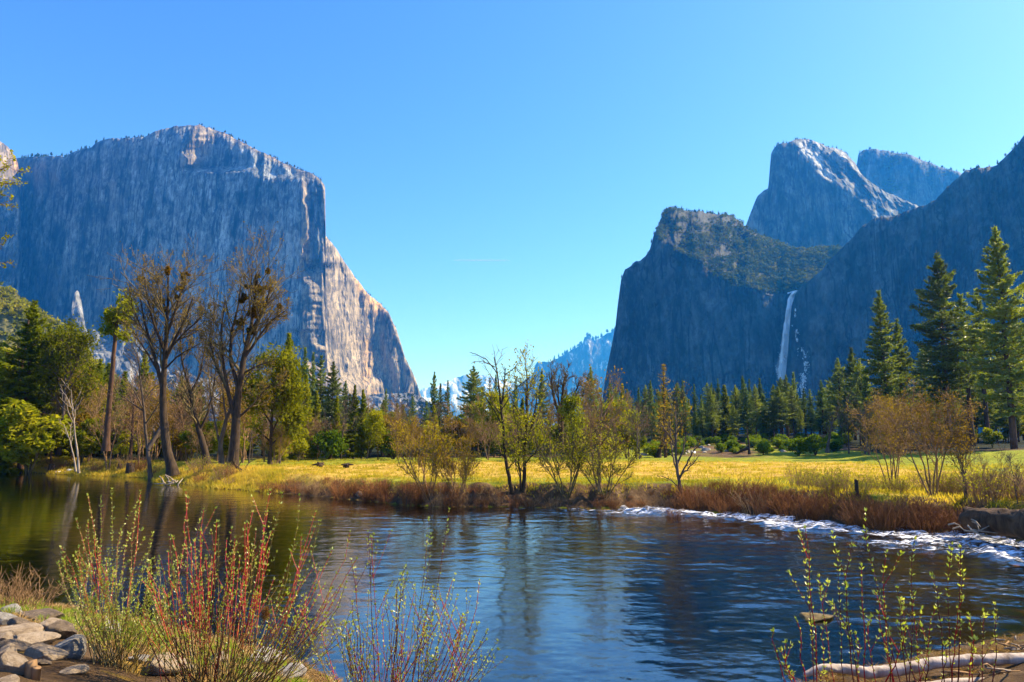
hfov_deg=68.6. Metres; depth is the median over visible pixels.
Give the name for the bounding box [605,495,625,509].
brush shrub
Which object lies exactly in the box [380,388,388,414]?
conifer
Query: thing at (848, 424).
conifer
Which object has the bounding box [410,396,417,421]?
conifer
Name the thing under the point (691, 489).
brush shrub
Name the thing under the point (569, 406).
tree
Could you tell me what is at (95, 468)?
bank shrub
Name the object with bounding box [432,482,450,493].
brush shrub
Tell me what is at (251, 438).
bare tree
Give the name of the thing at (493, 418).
tree
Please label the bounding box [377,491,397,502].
brush shrub
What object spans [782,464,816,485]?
green shrub
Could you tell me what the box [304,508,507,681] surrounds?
twiggy shrub
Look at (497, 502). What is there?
brush shrub
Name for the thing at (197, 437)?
bare tree
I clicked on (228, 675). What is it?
dogwood shrub
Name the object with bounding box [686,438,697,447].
bush
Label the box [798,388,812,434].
conifer
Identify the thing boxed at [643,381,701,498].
tan tree
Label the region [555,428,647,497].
willow
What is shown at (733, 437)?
bush
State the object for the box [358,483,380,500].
brush shrub
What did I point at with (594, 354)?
mountain
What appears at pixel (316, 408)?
conifer
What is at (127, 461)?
bank shrub
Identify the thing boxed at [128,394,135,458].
broken snag
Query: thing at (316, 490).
brush shrub
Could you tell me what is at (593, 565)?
river stone
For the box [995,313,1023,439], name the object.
conifer
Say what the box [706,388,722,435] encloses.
conifer
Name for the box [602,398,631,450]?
bare tree
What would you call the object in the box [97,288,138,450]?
pine tree
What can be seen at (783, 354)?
waterfall
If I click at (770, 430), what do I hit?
conifer
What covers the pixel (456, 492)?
brush shrub
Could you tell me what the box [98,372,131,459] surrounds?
bare tree
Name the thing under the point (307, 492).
brush shrub
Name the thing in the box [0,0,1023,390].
sky
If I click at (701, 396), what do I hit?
conifer
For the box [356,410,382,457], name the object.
bare tree
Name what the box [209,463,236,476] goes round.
bank shrub
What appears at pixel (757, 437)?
bush
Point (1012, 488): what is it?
tan shrub
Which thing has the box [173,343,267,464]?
oak
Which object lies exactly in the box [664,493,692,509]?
brush shrub
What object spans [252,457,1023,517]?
meadow grass
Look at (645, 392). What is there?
conifer
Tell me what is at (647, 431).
conifer
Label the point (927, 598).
river stone
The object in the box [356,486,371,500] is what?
brush shrub
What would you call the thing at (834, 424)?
conifer
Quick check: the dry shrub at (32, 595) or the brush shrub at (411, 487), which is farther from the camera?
the brush shrub at (411, 487)
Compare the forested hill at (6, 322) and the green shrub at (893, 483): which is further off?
the forested hill at (6, 322)
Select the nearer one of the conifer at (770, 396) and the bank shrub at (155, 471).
the bank shrub at (155, 471)
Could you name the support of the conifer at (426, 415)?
on the ground at (548, 628)
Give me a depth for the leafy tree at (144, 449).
103.48 m
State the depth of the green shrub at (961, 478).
35.85 m
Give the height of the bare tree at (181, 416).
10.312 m
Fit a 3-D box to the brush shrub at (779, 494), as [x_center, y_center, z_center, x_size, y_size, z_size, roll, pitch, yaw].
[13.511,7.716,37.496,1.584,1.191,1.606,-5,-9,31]
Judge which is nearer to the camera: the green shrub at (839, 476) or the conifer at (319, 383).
the green shrub at (839, 476)
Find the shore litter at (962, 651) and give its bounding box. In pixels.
[795,630,1023,681]
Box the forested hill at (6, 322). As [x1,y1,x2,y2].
[0,286,103,375]
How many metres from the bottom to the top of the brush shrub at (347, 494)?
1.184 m
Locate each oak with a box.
[88,234,232,476]
[99,317,180,479]
[169,299,227,464]
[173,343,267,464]
[195,221,303,466]
[541,359,592,451]
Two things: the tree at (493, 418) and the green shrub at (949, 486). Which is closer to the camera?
the green shrub at (949, 486)
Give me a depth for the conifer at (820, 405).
194.12 m
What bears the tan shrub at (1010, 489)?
on the ground at (548, 628)
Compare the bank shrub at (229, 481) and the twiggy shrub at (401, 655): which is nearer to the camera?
the twiggy shrub at (401, 655)
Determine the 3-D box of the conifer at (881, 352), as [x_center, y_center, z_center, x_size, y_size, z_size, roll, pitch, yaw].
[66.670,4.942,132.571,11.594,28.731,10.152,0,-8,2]
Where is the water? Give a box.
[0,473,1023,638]
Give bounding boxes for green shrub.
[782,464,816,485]
[791,469,817,487]
[797,474,820,486]
[803,471,829,487]
[806,466,846,482]
[812,473,837,486]
[812,474,846,492]
[815,475,838,488]
[822,468,862,490]
[838,472,876,493]
[860,476,889,489]
[870,474,896,490]
[880,476,910,490]
[884,476,917,492]
[884,478,914,493]
[905,468,942,489]
[915,468,956,494]
[928,470,969,493]
[939,476,971,494]
[939,478,962,492]
[946,473,980,494]
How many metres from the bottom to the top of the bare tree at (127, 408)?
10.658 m
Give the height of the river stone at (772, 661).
0.342 m
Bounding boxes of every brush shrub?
[255,479,272,491]
[267,482,280,492]
[273,479,287,489]
[277,482,294,493]
[286,477,299,485]
[288,481,304,493]
[298,482,313,495]
[302,486,319,495]
[306,479,321,493]
[309,488,324,496]
[310,481,328,492]
[323,479,353,498]
[323,488,336,497]
[326,478,346,492]
[327,477,347,490]
[339,485,357,498]
[341,481,360,492]
[350,481,364,493]
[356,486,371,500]
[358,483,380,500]
[359,476,390,498]
[373,479,394,489]
[373,479,399,502]
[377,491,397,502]
[389,482,400,494]
[391,481,423,505]
[396,480,413,492]
[400,479,419,496]
[403,488,430,505]
[405,485,433,503]
[421,479,439,497]
[422,486,452,507]
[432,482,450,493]
[440,490,467,506]
[440,492,454,505]
[444,484,463,495]
[453,495,471,506]
[471,494,493,507]
[472,485,484,493]
[477,491,497,505]
[479,487,493,495]
[486,493,509,506]
[502,492,526,508]
[520,495,543,508]
[544,493,563,507]
[563,496,575,504]
[590,498,606,507]
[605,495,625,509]
[624,499,641,509]
[641,490,666,509]
[656,493,679,509]
[661,486,675,498]
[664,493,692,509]
[669,482,695,496]
[672,483,711,509]
[679,481,704,504]
[686,496,709,513]
[688,485,713,502]
[698,486,722,504]
[698,490,727,510]
[704,479,720,488]
[707,477,741,500]
[708,492,744,515]
[720,477,754,501]
[728,494,748,510]
[730,485,771,518]
[739,473,779,507]
[744,490,788,519]
[745,476,781,504]
[753,484,793,514]
[767,485,797,503]
[767,490,798,518]
[776,487,803,506]
[778,486,834,522]
[789,492,817,507]
[792,498,834,520]
[796,492,822,512]
[810,501,842,523]
[813,488,846,513]
[823,490,864,514]
[830,498,864,523]
[832,497,887,532]
[835,497,888,529]
[837,507,868,529]
[841,491,874,511]
[850,496,912,535]
[850,499,892,525]
[858,507,891,527]
[860,501,905,529]
[867,502,916,534]
[874,509,911,533]
[881,492,943,529]
[888,495,908,511]
[893,496,944,532]
[896,507,941,532]
[903,509,944,534]
[910,499,953,530]
[911,504,954,534]
[926,507,967,536]
[932,504,956,527]
[936,501,979,536]
[941,506,961,530]
[944,509,972,537]
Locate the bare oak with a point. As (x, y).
(557, 392)
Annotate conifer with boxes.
[0,300,73,472]
[0,342,14,376]
[0,350,28,473]
[23,326,67,458]
[41,325,65,403]
[49,360,86,457]
[90,358,105,454]
[98,429,118,454]
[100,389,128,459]
[103,362,121,444]
[118,371,133,404]
[131,351,154,453]
[148,412,162,455]
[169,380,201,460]
[195,384,210,452]
[246,438,260,454]
[261,407,269,455]
[266,332,311,459]
[292,374,318,458]
[295,347,313,429]
[305,390,324,457]
[308,351,322,425]
[310,354,326,454]
[316,361,348,431]
[328,396,349,458]
[339,380,349,455]
[342,385,360,458]
[344,393,352,449]
[351,389,371,458]
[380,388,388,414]
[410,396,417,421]
[419,401,431,446]
[421,405,443,451]
[425,371,443,426]
[437,383,445,426]
[440,380,454,448]
[456,365,490,453]
[481,378,491,433]
[486,374,498,429]
[502,406,514,456]
[510,380,518,406]
[519,399,529,426]
[534,370,553,452]
[542,412,556,453]
[580,366,604,414]
[605,383,618,404]
[619,383,627,449]
[624,389,634,416]
[634,387,645,437]
[636,385,652,416]
[642,381,655,439]
[643,409,648,435]
[648,404,660,439]
[650,363,679,457]
[654,389,660,407]
[656,403,670,435]
[658,390,676,408]
[669,383,686,434]
[670,409,679,436]
[676,380,690,435]
[676,404,688,437]
[678,398,689,434]
[687,399,692,433]
[689,384,698,430]
[690,405,699,435]
[692,409,699,436]
[693,395,708,436]
[697,399,711,439]
[700,388,722,436]
[702,383,709,409]
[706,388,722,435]
[706,409,720,437]
[714,385,739,437]
[715,379,722,433]
[724,405,743,436]
[728,388,741,434]
[729,385,740,435]
[736,375,747,433]
[738,388,758,432]
[743,392,759,437]
[746,379,754,411]
[746,384,765,434]
[753,395,770,435]
[754,378,768,424]
[762,400,779,436]
[763,386,795,433]
[764,397,778,437]
[766,384,775,429]
[769,377,787,433]
[781,374,796,436]
[782,397,793,435]
[785,388,799,436]
[787,404,798,432]
[791,372,800,434]
[795,394,802,432]
[795,408,807,432]
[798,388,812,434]
[805,389,819,434]
[813,380,826,433]
[814,407,822,433]
[821,358,847,418]
[822,394,835,421]
[823,381,838,431]
[823,409,829,434]
[833,347,874,439]
[836,405,844,436]
[837,402,848,432]
[842,360,873,441]
[843,411,852,432]
[845,377,877,437]
[847,376,863,442]
[848,387,863,446]
[848,408,856,437]
[853,290,927,432]
[855,376,874,434]
[882,318,922,445]
[898,252,991,447]
[907,347,939,439]
[913,389,941,445]
[942,401,966,438]
[950,293,989,445]
[957,390,966,427]
[958,226,1023,448]
[959,385,989,442]
[961,388,982,420]
[966,292,999,443]
[971,376,1002,428]
[979,357,1006,430]
[992,393,1007,441]
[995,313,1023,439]
[996,406,1008,441]
[1004,392,1023,441]
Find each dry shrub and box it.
[0,561,40,606]
[0,574,73,607]
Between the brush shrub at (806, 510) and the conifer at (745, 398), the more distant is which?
the conifer at (745, 398)
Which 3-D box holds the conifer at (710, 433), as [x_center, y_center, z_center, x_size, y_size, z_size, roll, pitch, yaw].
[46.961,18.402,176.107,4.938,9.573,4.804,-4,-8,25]
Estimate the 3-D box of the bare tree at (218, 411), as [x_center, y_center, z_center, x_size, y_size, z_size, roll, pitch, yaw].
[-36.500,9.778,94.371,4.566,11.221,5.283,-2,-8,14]
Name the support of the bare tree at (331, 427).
on the ground at (548, 628)
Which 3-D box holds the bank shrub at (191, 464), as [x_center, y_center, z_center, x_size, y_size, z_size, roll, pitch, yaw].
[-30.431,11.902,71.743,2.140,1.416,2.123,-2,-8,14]
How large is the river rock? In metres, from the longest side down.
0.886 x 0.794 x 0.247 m
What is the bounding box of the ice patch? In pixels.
[795,330,808,396]
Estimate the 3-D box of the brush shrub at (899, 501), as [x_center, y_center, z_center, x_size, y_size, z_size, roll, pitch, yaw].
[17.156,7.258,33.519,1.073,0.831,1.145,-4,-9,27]
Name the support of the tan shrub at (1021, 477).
on the ground at (548, 628)
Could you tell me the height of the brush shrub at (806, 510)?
1.787 m
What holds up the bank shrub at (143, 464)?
on the ground at (548, 628)
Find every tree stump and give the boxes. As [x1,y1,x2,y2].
[47,464,55,471]
[125,463,134,473]
[854,479,859,497]
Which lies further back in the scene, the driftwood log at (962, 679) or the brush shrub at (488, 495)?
the brush shrub at (488, 495)
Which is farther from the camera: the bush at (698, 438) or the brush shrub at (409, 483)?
the bush at (698, 438)
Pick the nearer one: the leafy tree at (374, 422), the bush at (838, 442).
the leafy tree at (374, 422)
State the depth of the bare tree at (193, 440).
83.23 m
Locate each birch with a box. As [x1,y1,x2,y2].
[58,419,76,471]
[60,380,82,472]
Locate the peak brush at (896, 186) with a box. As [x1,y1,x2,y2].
[859,150,955,193]
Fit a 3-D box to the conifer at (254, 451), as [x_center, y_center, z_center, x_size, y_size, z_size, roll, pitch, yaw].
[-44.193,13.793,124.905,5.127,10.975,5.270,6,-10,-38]
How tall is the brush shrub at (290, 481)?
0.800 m
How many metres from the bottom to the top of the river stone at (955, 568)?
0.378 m
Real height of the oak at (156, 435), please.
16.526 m
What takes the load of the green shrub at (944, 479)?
on the ground at (548, 628)
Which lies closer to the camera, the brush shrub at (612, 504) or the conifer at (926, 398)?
the brush shrub at (612, 504)
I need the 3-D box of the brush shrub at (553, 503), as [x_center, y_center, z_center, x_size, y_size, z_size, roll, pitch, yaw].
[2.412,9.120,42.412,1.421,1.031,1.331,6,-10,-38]
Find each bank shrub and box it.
[56,460,71,467]
[82,459,104,471]
[89,462,104,470]
[109,454,138,469]
[123,456,152,470]
[143,464,164,475]
[183,460,199,470]
[184,455,216,473]
[187,471,211,483]
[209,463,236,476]
[210,470,229,480]
[213,464,238,474]
[214,466,234,478]
[221,477,236,484]
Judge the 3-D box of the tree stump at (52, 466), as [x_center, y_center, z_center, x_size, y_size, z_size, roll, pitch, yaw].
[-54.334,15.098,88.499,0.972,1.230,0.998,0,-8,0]
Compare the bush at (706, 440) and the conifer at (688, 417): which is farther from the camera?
the conifer at (688, 417)
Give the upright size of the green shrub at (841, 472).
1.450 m
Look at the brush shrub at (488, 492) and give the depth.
43.74 m
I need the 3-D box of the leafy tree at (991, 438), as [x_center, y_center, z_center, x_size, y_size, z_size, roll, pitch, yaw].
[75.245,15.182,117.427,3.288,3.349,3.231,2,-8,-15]
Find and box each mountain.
[16,125,420,396]
[420,375,518,418]
[508,331,613,426]
[602,208,842,433]
[746,138,918,248]
[857,149,960,205]
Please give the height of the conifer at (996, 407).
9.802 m
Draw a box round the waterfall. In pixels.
[778,290,797,378]
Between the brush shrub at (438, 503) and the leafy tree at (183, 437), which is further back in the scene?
the leafy tree at (183, 437)
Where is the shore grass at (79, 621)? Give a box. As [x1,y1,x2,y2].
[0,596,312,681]
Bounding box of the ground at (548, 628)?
[0,434,1023,681]
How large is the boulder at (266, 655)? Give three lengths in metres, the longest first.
0.623 x 0.558 x 0.329 m
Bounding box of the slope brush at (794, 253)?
[655,206,843,293]
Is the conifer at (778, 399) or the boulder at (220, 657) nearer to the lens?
the boulder at (220, 657)
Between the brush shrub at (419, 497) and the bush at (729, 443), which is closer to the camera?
the brush shrub at (419, 497)
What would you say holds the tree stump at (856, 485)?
on the ground at (548, 628)
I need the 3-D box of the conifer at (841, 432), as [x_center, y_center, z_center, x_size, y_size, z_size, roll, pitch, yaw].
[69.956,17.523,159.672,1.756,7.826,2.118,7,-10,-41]
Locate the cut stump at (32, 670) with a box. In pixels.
[24,659,41,680]
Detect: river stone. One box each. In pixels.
[585,562,610,569]
[722,596,738,599]
[760,652,815,671]
[790,561,807,565]
[810,557,836,564]
[827,572,855,580]
[839,640,889,657]
[846,566,860,571]
[847,649,900,664]
[867,596,902,608]
[871,593,888,597]
[903,640,927,649]
[907,616,923,620]
[910,611,943,622]
[915,593,950,602]
[925,641,953,650]
[928,598,971,612]
[950,627,980,636]
[950,637,964,643]
[951,562,972,570]
[961,615,980,622]
[962,629,1001,641]
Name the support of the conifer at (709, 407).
on the ground at (548, 628)
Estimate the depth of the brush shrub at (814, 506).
35.04 m
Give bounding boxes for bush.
[308,429,349,458]
[381,431,405,458]
[641,443,658,454]
[647,445,657,457]
[662,444,673,454]
[677,440,688,449]
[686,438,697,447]
[692,435,702,441]
[703,437,713,443]
[710,436,721,444]
[714,443,726,452]
[720,434,729,442]
[723,439,740,447]
[726,435,737,440]
[729,447,738,453]
[745,438,758,446]
[748,434,760,439]
[755,441,770,454]
[758,433,768,439]
[768,437,784,445]
[771,438,784,447]
[774,434,788,439]
[778,445,787,451]
[782,439,791,450]
[785,438,807,455]
[793,433,808,437]
[804,433,826,454]
[825,432,837,439]
[825,439,842,449]
[829,441,842,451]
[831,435,841,439]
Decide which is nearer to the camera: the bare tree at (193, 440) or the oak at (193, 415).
the oak at (193, 415)
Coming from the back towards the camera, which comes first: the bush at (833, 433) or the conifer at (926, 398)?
the bush at (833, 433)
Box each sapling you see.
[965,447,1017,502]
[995,442,1023,505]
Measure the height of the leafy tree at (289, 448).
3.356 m
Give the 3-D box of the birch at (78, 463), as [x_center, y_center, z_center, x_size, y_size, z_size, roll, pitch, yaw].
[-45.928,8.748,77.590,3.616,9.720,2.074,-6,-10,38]
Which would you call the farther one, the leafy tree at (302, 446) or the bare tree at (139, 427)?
the leafy tree at (302, 446)
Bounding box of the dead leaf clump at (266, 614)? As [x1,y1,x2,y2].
[260,605,270,620]
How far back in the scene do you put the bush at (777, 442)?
138.91 m
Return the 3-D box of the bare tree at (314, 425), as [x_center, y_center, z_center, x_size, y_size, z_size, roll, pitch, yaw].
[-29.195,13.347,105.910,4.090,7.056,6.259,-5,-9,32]
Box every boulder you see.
[0,603,22,611]
[0,612,17,624]
[0,622,43,634]
[0,631,13,641]
[0,639,32,651]
[0,643,16,656]
[0,650,27,674]
[0,674,19,681]
[7,617,31,625]
[13,631,60,643]
[18,608,64,621]
[24,643,68,660]
[37,659,51,664]
[39,617,61,629]
[45,620,77,638]
[55,634,86,658]
[59,664,89,674]
[102,616,120,632]
[128,654,150,663]
[145,652,193,675]
[211,651,227,663]
[247,646,285,664]
[275,662,306,678]
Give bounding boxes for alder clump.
[840,385,923,487]
[864,374,985,495]
[932,397,981,498]
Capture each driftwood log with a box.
[803,653,1023,678]
[931,677,983,681]
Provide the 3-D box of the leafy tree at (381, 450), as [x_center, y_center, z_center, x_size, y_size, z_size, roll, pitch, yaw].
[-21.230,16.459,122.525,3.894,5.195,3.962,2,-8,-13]
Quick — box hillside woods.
[0,281,137,405]
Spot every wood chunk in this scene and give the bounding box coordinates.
[312,462,323,466]
[341,463,353,467]
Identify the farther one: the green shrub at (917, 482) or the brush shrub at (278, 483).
the brush shrub at (278, 483)
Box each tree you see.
[0,149,32,267]
[0,399,78,473]
[21,314,109,454]
[42,386,79,463]
[43,365,100,459]
[63,417,111,462]
[65,410,102,452]
[76,372,119,461]
[82,384,150,469]
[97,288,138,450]
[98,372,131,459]
[100,404,148,456]
[111,372,155,460]
[111,379,140,459]
[112,429,139,461]
[122,407,152,467]
[127,396,155,460]
[132,437,154,457]
[136,369,175,458]
[137,370,194,433]
[137,373,213,457]
[142,399,180,459]
[145,376,179,458]
[151,384,181,459]
[151,387,203,460]
[157,399,189,454]
[167,378,197,460]
[167,396,221,461]
[170,373,209,460]
[170,429,197,460]
[175,424,194,460]
[177,421,227,462]
[186,425,219,456]
[188,418,211,462]
[206,374,249,460]
[206,376,242,460]
[208,386,259,459]
[210,420,249,462]
[214,370,257,463]
[220,364,268,462]
[229,409,269,462]
[239,432,251,455]
[240,340,315,464]
[241,421,259,443]
[246,429,257,460]
[251,411,279,461]
[265,407,282,463]
[272,438,297,460]
[273,448,288,459]
[287,424,308,461]
[289,438,309,455]
[301,413,321,458]
[306,417,327,458]
[316,419,349,458]
[319,389,364,458]
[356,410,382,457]
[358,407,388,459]
[366,394,376,455]
[371,434,385,456]
[380,413,409,452]
[382,393,413,458]
[389,402,423,457]
[415,420,439,451]
[418,390,455,440]
[437,395,490,449]
[440,425,454,451]
[442,419,471,454]
[445,413,467,447]
[454,436,474,455]
[461,417,480,451]
[461,418,493,457]
[470,345,532,494]
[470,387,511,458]
[473,430,486,455]
[475,416,501,459]
[483,415,519,458]
[483,435,502,457]
[488,339,558,493]
[490,410,514,456]
[506,410,546,460]
[507,409,529,457]
[513,429,541,451]
[540,388,563,459]
[542,403,557,455]
[551,421,570,452]
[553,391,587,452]
[557,425,589,449]
[564,416,590,445]
[575,364,635,491]
[575,386,602,443]
[580,391,603,442]
[585,404,620,447]
[592,400,621,451]
[595,408,612,458]
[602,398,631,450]
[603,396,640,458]
[609,436,623,450]
[617,420,638,454]
[620,389,646,455]
[622,406,654,458]
[622,410,650,437]
[623,392,652,458]
[628,429,646,453]
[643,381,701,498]
[831,389,864,453]
[841,432,852,446]
[844,391,875,453]
[846,398,883,454]
[854,416,876,449]
[863,411,881,451]
[872,399,904,451]
[879,393,905,451]
[892,392,912,452]
[910,416,927,442]
[922,419,944,447]
[957,425,968,444]
[978,427,1002,447]
[1000,431,1008,441]
[1003,422,1023,440]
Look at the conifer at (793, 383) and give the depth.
190.08 m
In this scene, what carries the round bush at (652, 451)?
on the ground at (548, 628)
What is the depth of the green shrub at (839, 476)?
36.74 m
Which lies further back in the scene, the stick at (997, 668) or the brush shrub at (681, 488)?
the brush shrub at (681, 488)
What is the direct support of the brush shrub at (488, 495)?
on the ground at (548, 628)
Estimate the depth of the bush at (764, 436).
160.83 m
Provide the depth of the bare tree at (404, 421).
118.05 m
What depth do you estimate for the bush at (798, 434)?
159.59 m
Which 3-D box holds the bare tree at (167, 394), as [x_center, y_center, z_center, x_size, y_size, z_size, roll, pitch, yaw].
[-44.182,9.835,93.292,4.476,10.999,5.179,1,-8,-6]
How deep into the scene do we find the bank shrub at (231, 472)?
63.71 m
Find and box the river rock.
[795,612,833,625]
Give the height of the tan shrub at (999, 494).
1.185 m
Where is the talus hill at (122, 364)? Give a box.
[70,291,437,435]
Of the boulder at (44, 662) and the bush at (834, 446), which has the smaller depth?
the boulder at (44, 662)
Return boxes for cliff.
[0,141,23,299]
[784,136,1023,434]
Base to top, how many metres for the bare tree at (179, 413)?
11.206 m
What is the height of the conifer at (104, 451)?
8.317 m
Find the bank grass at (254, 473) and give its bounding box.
[6,455,290,493]
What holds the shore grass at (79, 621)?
on the ground at (548, 628)
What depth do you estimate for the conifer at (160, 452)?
110.27 m
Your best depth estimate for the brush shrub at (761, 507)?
37.15 m
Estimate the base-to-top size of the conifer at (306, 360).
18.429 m
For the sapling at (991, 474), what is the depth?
31.23 m
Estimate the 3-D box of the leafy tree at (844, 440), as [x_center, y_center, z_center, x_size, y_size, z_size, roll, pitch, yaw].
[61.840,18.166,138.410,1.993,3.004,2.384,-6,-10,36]
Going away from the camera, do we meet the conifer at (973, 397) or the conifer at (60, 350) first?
the conifer at (60, 350)
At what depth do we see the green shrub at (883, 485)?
39.23 m
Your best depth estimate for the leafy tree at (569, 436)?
116.31 m
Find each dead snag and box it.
[655,443,663,457]
[736,426,750,454]
[825,412,838,452]
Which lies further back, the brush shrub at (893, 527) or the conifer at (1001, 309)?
the conifer at (1001, 309)
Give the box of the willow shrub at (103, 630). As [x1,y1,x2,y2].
[56,488,190,676]
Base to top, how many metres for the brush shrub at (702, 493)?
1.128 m
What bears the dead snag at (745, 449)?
on the ground at (548, 628)
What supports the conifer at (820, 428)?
on the ground at (548, 628)
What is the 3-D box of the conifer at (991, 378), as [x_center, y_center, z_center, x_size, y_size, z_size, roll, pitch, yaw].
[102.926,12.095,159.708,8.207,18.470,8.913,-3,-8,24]
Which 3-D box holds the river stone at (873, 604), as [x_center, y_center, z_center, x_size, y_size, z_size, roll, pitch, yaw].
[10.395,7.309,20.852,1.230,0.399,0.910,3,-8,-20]
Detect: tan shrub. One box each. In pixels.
[945,465,1010,506]
[949,461,1000,494]
[958,477,987,497]
[973,479,1012,502]
[993,478,1023,501]
[997,468,1022,499]
[997,474,1023,500]
[1001,464,1023,502]
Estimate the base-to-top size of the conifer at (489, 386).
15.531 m
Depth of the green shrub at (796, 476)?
40.15 m
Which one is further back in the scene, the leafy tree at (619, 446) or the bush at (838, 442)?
the bush at (838, 442)
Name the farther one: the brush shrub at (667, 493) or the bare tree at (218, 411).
the bare tree at (218, 411)
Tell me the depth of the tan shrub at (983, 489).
32.08 m
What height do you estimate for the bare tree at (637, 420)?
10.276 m
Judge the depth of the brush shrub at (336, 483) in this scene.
50.92 m
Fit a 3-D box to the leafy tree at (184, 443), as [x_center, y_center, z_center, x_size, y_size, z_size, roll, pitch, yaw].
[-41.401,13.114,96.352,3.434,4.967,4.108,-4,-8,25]
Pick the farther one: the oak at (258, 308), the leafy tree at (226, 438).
the leafy tree at (226, 438)
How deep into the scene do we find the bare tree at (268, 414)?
94.29 m
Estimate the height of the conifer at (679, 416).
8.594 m
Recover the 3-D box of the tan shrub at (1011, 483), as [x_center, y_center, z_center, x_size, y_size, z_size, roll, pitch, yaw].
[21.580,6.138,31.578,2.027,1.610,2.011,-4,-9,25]
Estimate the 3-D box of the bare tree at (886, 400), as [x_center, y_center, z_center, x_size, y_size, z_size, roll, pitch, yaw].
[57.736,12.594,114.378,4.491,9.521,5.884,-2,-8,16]
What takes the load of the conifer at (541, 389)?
on the ground at (548, 628)
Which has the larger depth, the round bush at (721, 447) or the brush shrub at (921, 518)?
the round bush at (721, 447)
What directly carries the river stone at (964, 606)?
on the ground at (548, 628)
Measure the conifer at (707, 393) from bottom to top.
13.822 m
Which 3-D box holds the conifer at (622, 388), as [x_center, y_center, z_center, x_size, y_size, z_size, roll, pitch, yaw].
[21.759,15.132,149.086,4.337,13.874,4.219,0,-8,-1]
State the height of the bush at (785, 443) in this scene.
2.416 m
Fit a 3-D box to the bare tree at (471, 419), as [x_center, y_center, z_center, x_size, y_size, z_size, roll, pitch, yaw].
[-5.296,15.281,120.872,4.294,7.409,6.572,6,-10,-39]
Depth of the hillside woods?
569.27 m
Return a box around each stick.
[941,670,970,673]
[970,528,999,539]
[973,529,997,533]
[986,667,1011,670]
[988,670,1020,675]
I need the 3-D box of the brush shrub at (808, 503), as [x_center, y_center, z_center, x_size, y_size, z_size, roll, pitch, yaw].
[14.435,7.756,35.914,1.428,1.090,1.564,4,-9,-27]
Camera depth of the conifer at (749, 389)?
190.09 m
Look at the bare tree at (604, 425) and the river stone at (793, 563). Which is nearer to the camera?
the river stone at (793, 563)
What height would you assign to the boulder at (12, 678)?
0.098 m
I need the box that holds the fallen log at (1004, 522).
[958,506,1023,539]
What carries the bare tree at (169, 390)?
on the ground at (548, 628)
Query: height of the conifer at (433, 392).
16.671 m
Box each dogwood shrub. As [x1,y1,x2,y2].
[131,489,357,681]
[770,507,998,681]
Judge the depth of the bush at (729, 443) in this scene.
131.84 m
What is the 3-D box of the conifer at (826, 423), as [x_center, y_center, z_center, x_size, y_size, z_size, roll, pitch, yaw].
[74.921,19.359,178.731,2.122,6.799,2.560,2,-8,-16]
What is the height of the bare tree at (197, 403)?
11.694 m
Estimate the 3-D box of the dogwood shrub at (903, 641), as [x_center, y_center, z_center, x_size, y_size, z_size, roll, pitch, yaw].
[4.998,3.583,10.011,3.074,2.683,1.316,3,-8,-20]
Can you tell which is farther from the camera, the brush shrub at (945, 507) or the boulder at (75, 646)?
the brush shrub at (945, 507)
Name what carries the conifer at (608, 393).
on the ground at (548, 628)
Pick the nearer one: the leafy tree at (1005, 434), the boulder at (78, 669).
the boulder at (78, 669)
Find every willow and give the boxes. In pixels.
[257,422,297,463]
[386,411,457,494]
[387,412,425,459]
[426,435,484,498]
[517,407,614,498]
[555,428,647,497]
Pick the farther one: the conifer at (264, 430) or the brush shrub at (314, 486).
the conifer at (264, 430)
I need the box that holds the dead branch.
[232,446,253,471]
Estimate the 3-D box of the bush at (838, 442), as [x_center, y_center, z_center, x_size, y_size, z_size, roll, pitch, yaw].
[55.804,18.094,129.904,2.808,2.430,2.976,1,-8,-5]

